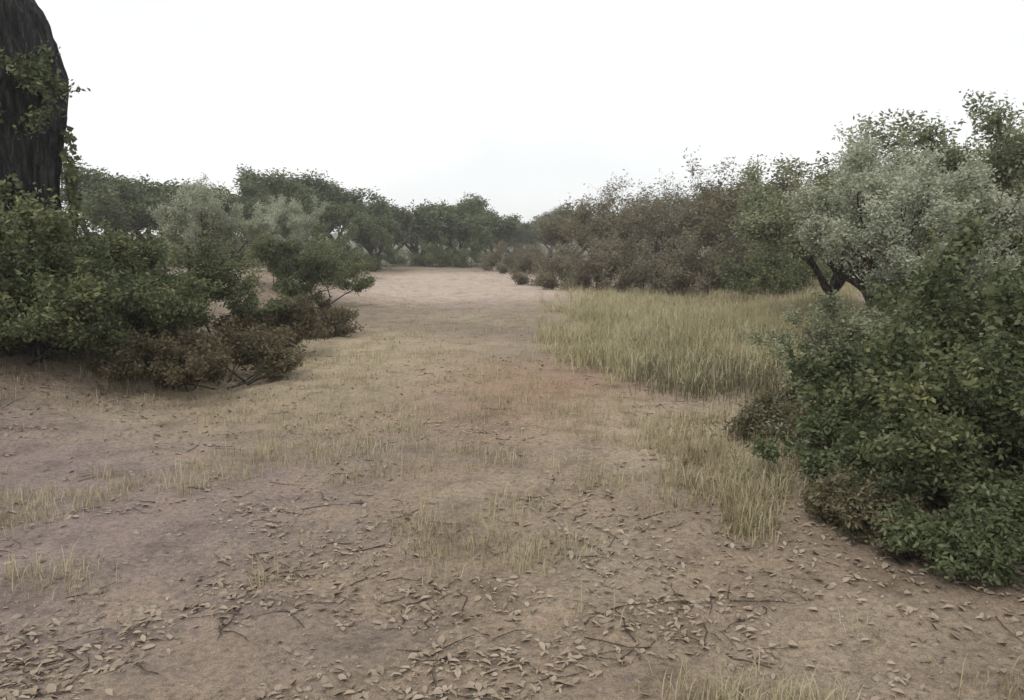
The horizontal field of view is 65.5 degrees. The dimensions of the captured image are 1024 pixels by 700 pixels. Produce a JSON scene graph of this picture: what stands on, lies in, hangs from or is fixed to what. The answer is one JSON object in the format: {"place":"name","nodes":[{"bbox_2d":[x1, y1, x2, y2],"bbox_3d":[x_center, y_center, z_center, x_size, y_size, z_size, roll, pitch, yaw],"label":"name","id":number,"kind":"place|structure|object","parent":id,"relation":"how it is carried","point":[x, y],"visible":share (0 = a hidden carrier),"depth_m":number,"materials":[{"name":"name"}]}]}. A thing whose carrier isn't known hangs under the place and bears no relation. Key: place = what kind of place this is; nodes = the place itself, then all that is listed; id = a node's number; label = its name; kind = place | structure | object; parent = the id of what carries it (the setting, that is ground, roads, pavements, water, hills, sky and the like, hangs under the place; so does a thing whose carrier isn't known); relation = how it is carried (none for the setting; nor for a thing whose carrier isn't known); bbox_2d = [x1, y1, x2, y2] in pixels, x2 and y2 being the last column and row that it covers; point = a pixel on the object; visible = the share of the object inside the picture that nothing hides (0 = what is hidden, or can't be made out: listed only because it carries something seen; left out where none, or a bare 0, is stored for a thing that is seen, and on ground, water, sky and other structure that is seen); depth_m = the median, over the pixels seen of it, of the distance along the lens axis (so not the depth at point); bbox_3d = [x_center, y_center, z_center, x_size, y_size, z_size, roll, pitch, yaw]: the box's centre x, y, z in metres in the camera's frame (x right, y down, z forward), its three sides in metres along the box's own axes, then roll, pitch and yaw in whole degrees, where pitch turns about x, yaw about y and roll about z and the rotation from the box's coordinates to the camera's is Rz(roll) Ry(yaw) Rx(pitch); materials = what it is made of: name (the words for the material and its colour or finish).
{"place":"outdoors","nodes":[
{"label":"outdoors","id":0,"kind":"place"},
{"bbox_2d":[0,233,1023,699],"bbox_3d":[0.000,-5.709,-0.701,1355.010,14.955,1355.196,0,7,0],"label":"ground","id":1,"kind":"structure","parent":0,"point":[226,663],"depth_m":4.47,"materials":[{"name":"brown soil"}]},
{"bbox_2d":[0,0,90,239],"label":"old tree","id":2,"kind":"object","parent":1,"relation":"on","point":[35,90],"visible":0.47,"depth_m":9.35,"materials":[{"name":"black plant"}]},
{"bbox_2d":[0,182,95,351],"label":"evergreen shrub","id":3,"kind":"object","parent":1,"relation":"on","point":[18,225],"visible":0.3,"depth_m":8.13,"materials":[{"name":"green plant"}]},
{"bbox_2d":[0,214,198,362],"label":"evergreen shrub","id":4,"kind":"object","parent":1,"relation":"on","point":[71,303],"visible":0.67,"depth_m":8.47,"materials":[{"name":"green plant"}]},
{"bbox_2d":[0,216,226,365],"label":"evergreen shrub","id":5,"kind":"object","parent":1,"relation":"on","point":[172,299],"visible":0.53,"depth_m":8.73,"materials":[{"name":"green plant"}]},
{"bbox_2d":[60,155,184,262],"bbox_3d":[-19.760,-6.796,39.156,6.766,5.590,5.966,5,8,34],"label":"broadleaf tree","id":6,"kind":"object","parent":1,"relation":"on","point":[103,193],"visible":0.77,"depth_m":38.88,"materials":[{"name":"green plant"}]},
{"bbox_2d":[90,183,161,245],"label":"broadleaf tree","id":7,"kind":"object","parent":1,"relation":"on","point":[132,235],"depth_m":57.23,"materials":[{"name":"green plant"}]},
{"bbox_2d":[84,327,239,390],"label":"dry shrub","id":8,"kind":"object","parent":1,"relation":"on","point":[167,366],"visible":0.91,"depth_m":8.56,"materials":[{"name":"brown plant"}]},
{"bbox_2d":[116,171,209,243],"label":"broadleaf tree","id":9,"kind":"object","parent":1,"relation":"on","point":[144,225],"visible":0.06,"depth_m":45.38,"materials":[{"name":"green plant"}]},
{"bbox_2d":[149,178,216,245],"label":"broadleaf tree","id":10,"kind":"object","parent":1,"relation":"on","point":[187,190],"depth_m":60.28,"materials":[{"name":"green plant"}]},
{"bbox_2d":[70,220,299,337],"bbox_3d":[-5.069,-0.975,11.529,2.663,1.723,3.653,5,9,35],"label":"evergreen shrub","id":11,"kind":"object","parent":1,"relation":"on","point":[215,271],"visible":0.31,"depth_m":11.37,"materials":[{"name":"green plant"}]},
{"bbox_2d":[135,214,248,267],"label":"thicket shrub","id":12,"kind":"object","parent":1,"relation":"on","point":[177,250],"visible":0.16,"depth_m":31.30,"materials":[{"name":"green plant"}]},
{"bbox_2d":[150,181,254,237],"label":"broadleaf tree","id":13,"kind":"object","parent":1,"relation":"on","point":[227,208],"visible":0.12,"depth_m":42.98,"materials":[{"name":"green plant"}]},
{"bbox_2d":[102,309,318,388],"bbox_3d":[-3.760,-0.046,9.813,2.436,0.950,2.067,0,7,0],"label":"dry shrub","id":14,"kind":"object","parent":1,"relation":"on","point":[268,353],"visible":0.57,"depth_m":9.79,"materials":[{"name":"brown plant"}]},
{"bbox_2d":[146,172,275,266],"bbox_3d":[-6.872,-2.450,17.900,2.813,2.849,2.045,4,8,32],"label":"olive tree","id":15,"kind":"object","parent":1,"relation":"on","point":[204,207],"visible":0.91,"depth_m":17.54,"materials":[{"name":"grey plant"}]},
{"bbox_2d":[189,164,281,244],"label":"broadleaf tree","id":16,"kind":"object","parent":1,"relation":"on","point":[249,185],"visible":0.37,"depth_m":49.99,"materials":[{"name":"green plant"}]},
{"bbox_2d":[210,206,267,265],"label":"thicket shrub","id":17,"kind":"object","parent":1,"relation":"on","point":[242,237],"visible":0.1,"depth_m":34.80,"materials":[{"name":"green plant"}]},
{"bbox_2d":[209,298,334,363],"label":"dry shrub","id":18,"kind":"object","parent":1,"relation":"on","point":[289,331],"visible":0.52,"depth_m":12.09,"materials":[{"name":"brown plant"}]},
{"bbox_2d":[241,194,328,287],"bbox_3d":[-6.868,-3.124,23.705,2.245,3.127,3.087,1,7,8],"label":"olive tree","id":19,"kind":"object","parent":1,"relation":"on","point":[298,226],"visible":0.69,"depth_m":23.32,"materials":[{"name":"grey plant"}]},
{"bbox_2d":[241,209,351,271],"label":"thicket shrub","id":20,"kind":"object","parent":1,"relation":"on","point":[319,226],"visible":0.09,"depth_m":28.86,"materials":[{"name":"green plant"}]},
{"bbox_2d":[246,168,353,241],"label":"broadleaf tree","id":21,"kind":"object","parent":1,"relation":"on","point":[333,212],"visible":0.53,"depth_m":45.08,"materials":[{"name":"green plant"}]},
{"bbox_2d":[236,231,377,301],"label":"evergreen shrub","id":22,"kind":"object","parent":1,"relation":"on","point":[314,266],"visible":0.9,"depth_m":22.24,"materials":[{"name":"green plant"}]},
{"bbox_2d":[259,288,366,336],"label":"dry shrub","id":23,"kind":"object","parent":1,"relation":"on","point":[336,319],"visible":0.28,"depth_m":14.81,"materials":[{"name":"brown plant"}]},
{"bbox_2d":[269,167,370,246],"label":"broadleaf tree","id":24,"kind":"object","parent":1,"relation":"on","point":[330,229],"depth_m":64.70,"materials":[{"name":"green plant"}]},
{"bbox_2d":[305,224,379,272],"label":"thicket shrub","id":25,"kind":"object","parent":1,"relation":"on","point":[353,253],"visible":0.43,"depth_m":37.79,"materials":[{"name":"green plant"}]},
{"bbox_2d":[293,168,401,242],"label":"broadleaf tree","id":26,"kind":"object","parent":1,"relation":"on","point":[333,192],"visible":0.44,"depth_m":58.20,"materials":[{"name":"green plant"}]},
{"bbox_2d":[333,209,401,271],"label":"broadleaf tree","id":27,"kind":"object","parent":1,"relation":"on","point":[372,235],"visible":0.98,"depth_m":48.44,"materials":[{"name":"green plant"}]},
{"bbox_2d":[350,241,409,269],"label":"thicket shrub","id":28,"kind":"object","parent":1,"relation":"on","point":[399,259],"visible":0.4,"depth_m":51.96,"materials":[{"name":"green plant"}]},
{"bbox_2d":[383,207,410,263],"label":"broadleaf tree","id":29,"kind":"object","parent":1,"relation":"on","point":[397,240],"visible":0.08,"depth_m":73.71,"materials":[{"name":"green plant"}]},
{"bbox_2d":[396,235,452,266],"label":"thicket shrub","id":30,"kind":"object","parent":1,"relation":"on","point":[429,256],"visible":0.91,"depth_m":58.78,"materials":[{"name":"green plant"}]},
{"bbox_2d":[387,199,483,265],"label":"broadleaf tree","id":31,"kind":"object","parent":1,"relation":"on","point":[428,222],"visible":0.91,"depth_m":60.43,"materials":[{"name":"green plant"}]},
{"bbox_2d":[400,192,491,265],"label":"broadleaf tree","id":32,"kind":"object","parent":1,"relation":"on","point":[472,206],"visible":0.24,"depth_m":64.65,"materials":[{"name":"green plant"}]},
{"bbox_2d":[416,199,491,250],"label":"broadleaf tree","id":33,"kind":"object","parent":1,"relation":"on","point":[442,204],"visible":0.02,"depth_m":77.86,"materials":[{"name":"green plant"}]},
{"bbox_2d":[423,231,493,267],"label":"thicket shrub","id":34,"kind":"object","parent":1,"relation":"on","point":[461,256],"visible":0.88,"depth_m":59.25,"materials":[{"name":"green plant"}]},
{"bbox_2d":[458,206,507,262],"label":"broadleaf tree","id":35,"kind":"object","parent":1,"relation":"on","point":[492,216],"visible":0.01,"depth_m":82.56,"materials":[{"name":"green plant"}]},
{"bbox_2d":[449,210,523,265],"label":"broadleaf tree","id":36,"kind":"object","parent":1,"relation":"on","point":[489,229],"visible":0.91,"depth_m":61.86,"materials":[{"name":"green plant"}]},
{"bbox_2d":[476,237,530,271],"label":"thicket shrub","id":37,"kind":"object","parent":1,"relation":"on","point":[496,256],"visible":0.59,"depth_m":47.34,"materials":[{"name":"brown plant"}]},
{"bbox_2d":[0,280,1023,699],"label":"leaf litter","id":38,"kind":"object","parent":1,"relation":"on","point":[12,694],"visible":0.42,"depth_m":3.62,"materials":[{"name":"brown plant"}]},
{"bbox_2d":[0,311,1023,699],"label":"twigs","id":39,"kind":"object","parent":1,"relation":"on","point":[630,649],"visible":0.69,"depth_m":3.58,"materials":[{"name":"brown wood"}]},
{"bbox_2d":[504,221,534,253],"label":"broadleaf tree","id":40,"kind":"object","parent":1,"relation":"on","point":[521,232],"visible":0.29,"depth_m":87.77,"materials":[{"name":"green plant"}]},
{"bbox_2d":[495,241,557,274],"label":"thicket shrub","id":41,"kind":"object","parent":1,"relation":"on","point":[529,260],"visible":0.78,"depth_m":43.61,"materials":[{"name":"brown plant"}]},
{"bbox_2d":[518,222,551,253],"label":"broadleaf tree","id":42,"kind":"object","parent":1,"relation":"on","point":[530,239],"visible":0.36,"depth_m":107.13,"materials":[{"name":"green plant"}]},
{"bbox_2d":[527,205,562,256],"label":"broadleaf tree","id":43,"kind":"object","parent":1,"relation":"on","point":[545,214],"visible":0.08,"depth_m":117.42,"materials":[{"name":"green plant"}]},
{"bbox_2d":[509,238,598,287],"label":"thicket shrub","id":44,"kind":"object","parent":1,"relation":"on","point":[520,278],"visible":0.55,"depth_m":33.68,"materials":[{"name":"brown plant"}]},
{"bbox_2d":[531,200,595,257],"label":"bare tree","id":45,"kind":"object","parent":1,"relation":"on","point":[549,232],"visible":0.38,"depth_m":49.31,"materials":[{"name":"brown plant"}]},
{"bbox_2d":[534,231,656,290],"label":"thicket shrub","id":46,"kind":"object","parent":1,"relation":"on","point":[547,280],"visible":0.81,"depth_m":30.62,"materials":[{"name":"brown plant"}]},
{"bbox_2d":[559,199,636,256],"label":"bare tree","id":47,"kind":"object","parent":1,"relation":"on","point":[598,228],"visible":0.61,"depth_m":38.04,"materials":[{"name":"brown plant"}]},
{"bbox_2d":[549,168,676,260],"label":"bare tree","id":48,"kind":"object","parent":1,"relation":"on","point":[597,205],"visible":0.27,"depth_m":43.12,"materials":[{"name":"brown plant"}]},
{"bbox_2d":[593,227,701,293],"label":"thicket shrub","id":49,"kind":"object","parent":1,"relation":"on","point":[636,279],"visible":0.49,"depth_m":29.34,"materials":[{"name":"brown plant"}]},
{"bbox_2d":[594,169,704,255],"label":"bare tree","id":50,"kind":"object","parent":1,"relation":"on","point":[665,193],"visible":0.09,"depth_m":56.67,"materials":[{"name":"brown plant"}]},
{"bbox_2d":[607,170,710,275],"bbox_3d":[6.936,-5.384,35.979,5.198,5.220,4.214,0,7,0],"label":"bare tree","id":51,"kind":"object","parent":1,"relation":"on","point":[641,226],"visible":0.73,"depth_m":35.42,"materials":[{"name":"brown plant"}]},
{"bbox_2d":[603,181,727,273],"bbox_3d":[8.441,-5.903,39.986,6.781,4.824,9.508,4,8,32],"label":"bare tree","id":52,"kind":"object","parent":1,"relation":"on","point":[667,210],"visible":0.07,"depth_m":38.59,"materials":[{"name":"brown plant"}]},
{"bbox_2d":[637,223,748,293],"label":"thicket shrub","id":53,"kind":"object","parent":1,"relation":"on","point":[680,257],"visible":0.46,"depth_m":27.61,"materials":[{"name":"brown plant"}]},
{"bbox_2d":[523,272,863,397],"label":"meadow grass","id":54,"kind":"structure","parent":1,"relation":"on","point":[627,322],"depth_m":14.77,"materials":[{"name":"beige plant"}]},
{"bbox_2d":[590,320,818,405],"bbox_3d":[3.441,-0.065,12.164,4.208,0.498,7.883,2,7,13],"label":"sedge","id":55,"kind":"object","parent":1,"relation":"on","point":[759,386],"visible":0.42,"depth_m":9.73,"materials":[{"name":"beige plant"}]},
{"bbox_2d":[615,394,809,543],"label":"straw tufts","id":56,"kind":"object","parent":1,"relation":"on","point":[753,475],"visible":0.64,"depth_m":5.42,"materials":[{"name":"beige plant"}]},
{"bbox_2d":[655,175,800,210],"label":"bare tree","id":57,"kind":"object","parent":1,"relation":"on","point":[676,194],"depth_m":47.09,"materials":[{"name":"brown plant"}]},
{"bbox_2d":[662,219,799,290],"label":"thicket shrub","id":58,"kind":"object","parent":1,"relation":"on","point":[676,276],"visible":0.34,"depth_m":25.97,"materials":[{"name":"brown plant"}]},
{"bbox_2d":[668,149,803,255],"bbox_3d":[9.891,-6.068,35.737,6.154,5.863,7.590,3,8,24],"label":"bare tree","id":59,"kind":"object","parent":1,"relation":"on","point":[707,190],"visible":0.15,"depth_m":34.94,"materials":[{"name":"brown plant"}]},
{"bbox_2d":[670,161,812,261],"bbox_3d":[9.601,-4.168,27.151,8.319,4.221,5.933,1,7,10],"label":"tree","id":60,"kind":"object","parent":1,"relation":"on","point":[724,214],"visible":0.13,"depth_m":26.54,"materials":[{"name":"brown plant"}]},
{"bbox_2d":[702,178,790,252],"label":"bare tree","id":61,"kind":"object","parent":1,"relation":"on","point":[737,190],"visible":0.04,"depth_m":33.02,"materials":[{"name":"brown plant"}]},
{"bbox_2d":[709,385,833,451],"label":"dry shrub","id":62,"kind":"object","parent":1,"relation":"on","point":[745,424],"visible":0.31,"depth_m":6.50,"materials":[{"name":"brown plant"}]},
{"bbox_2d":[705,216,838,295],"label":"thicket shrub","id":63,"kind":"object","parent":1,"relation":"on","point":[770,271],"visible":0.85,"depth_m":22.45,"materials":[{"name":"green plant"}]},
{"bbox_2d":[734,154,845,313],"bbox_3d":[6.774,-2.415,16.899,4.045,3.809,4.059,2,7,19],"label":"broadleaf tree","id":64,"kind":"object","parent":1,"relation":"on","point":[761,199],"visible":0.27,"depth_m":16.78,"materials":[{"name":"green plant"}]},
{"bbox_2d":[729,286,925,441],"bbox_3d":[3.124,0.181,6.939,2.815,1.448,2.511,5,9,36],"label":"sage shrub","id":65,"kind":"object","parent":1,"relation":"on","point":[842,320],"visible":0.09,"depth_m":7.63,"materials":[{"name":"green plant"}]},
{"bbox_2d":[745,385,910,483],"bbox_3d":[2.208,0.585,5.287,1.101,0.678,1.230,5,9,38],"label":"shrub","id":66,"kind":"object","parent":1,"relation":"on","point":[822,461],"visible":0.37,"depth_m":5.18,"materials":[{"name":"green plant"}]},
{"bbox_2d":[797,458,949,544],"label":"dry shrub","id":67,"kind":"object","parent":1,"relation":"on","point":[815,503],"visible":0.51,"depth_m":4.42,"materials":[{"name":"green plant"}]},
{"bbox_2d":[725,108,1023,318],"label":"broadleaf tree","id":68,"kind":"object","parent":1,"relation":"on","point":[789,241],"visible":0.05,"depth_m":14.79,"materials":[{"name":"green plant"}]},
{"bbox_2d":[825,412,953,515],"bbox_3d":[2.405,0.672,4.809,1.101,0.678,1.230,4,8,30],"label":"shrub","id":69,"kind":"object","parent":1,"relation":"on","point":[906,479],"visible":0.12,"depth_m":4.48,"materials":[{"name":"green plant"}]},
{"bbox_2d":[796,272,1003,361],"bbox_3d":[4.620,-0.091,8.671,2.963,1.524,2.643,4,8,28],"label":"sage shrub","id":70,"kind":"object","parent":1,"relation":"on","point":[821,330],"visible":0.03,"depth_m":8.81,"materials":[{"name":"green plant"}]},
{"bbox_2d":[778,108,1023,299],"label":"broadleaf tree","id":71,"kind":"object","parent":1,"relation":"on","point":[926,135],"visible":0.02,"depth_m":11.31,"materials":[{"name":"green plant"}]},
{"bbox_2d":[780,200,1023,488],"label":"dense shrub","id":72,"kind":"object","parent":1,"relation":"on","point":[996,300],"visible":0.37,"depth_m":4.93,"materials":[{"name":"green plant"}]},
{"bbox_2d":[781,112,1023,319],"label":"olive tree","id":73,"kind":"object","parent":1,"relation":"on","point":[843,253],"visible":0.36,"depth_m":11.03,"materials":[{"name":"green plant"}]},
{"bbox_2d":[826,476,985,574],"bbox_3d":[2.138,0.888,4.165,0.864,0.414,0.836,0,7,-4],"label":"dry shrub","id":74,"kind":"object","parent":1,"relation":"on","point":[865,534],"visible":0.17,"depth_m":4.24,"materials":[{"name":"green plant"}]},
{"bbox_2d":[802,141,1023,307],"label":"olive tree","id":75,"kind":"object","parent":1,"relation":"on","point":[927,207],"visible":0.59,"depth_m":8.94,"materials":[{"name":"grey plant"}]},
{"bbox_2d":[815,290,1023,559],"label":"dense shrub","id":76,"kind":"object","parent":1,"relation":"on","point":[932,446],"visible":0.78,"depth_m":4.07,"materials":[{"name":"green plant"}]},
{"bbox_2d":[844,223,1023,433],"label":"dense shrub","id":77,"kind":"object","parent":1,"relation":"on","point":[911,312],"visible":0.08,"depth_m":5.42,"materials":[{"name":"green plant"}]},
{"bbox_2d":[875,449,1023,587],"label":"shrub","id":78,"kind":"object","parent":1,"relation":"on","point":[969,546],"visible":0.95,"depth_m":3.79,"materials":[{"name":"green plant"}]},
{"bbox_2d":[896,88,1023,284],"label":"broadleaf tree","id":79,"kind":"object","parent":1,"relation":"on","point":[1006,152],"visible":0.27,"depth_m":10.76,"materials":[{"name":"green plant"}]},
{"bbox_2d":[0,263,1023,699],"bbox_3d":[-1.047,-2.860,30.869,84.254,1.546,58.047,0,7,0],"label":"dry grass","id":80,"kind":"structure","parent":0,"point":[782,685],"depth_m":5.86,"materials":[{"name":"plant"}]},
{"bbox_2d":[35,0,1023,234],"label":"sky","id":81,"kind":"structure","parent":0,"point":[519,105],"materials":[{"name":"white"}]}
]}

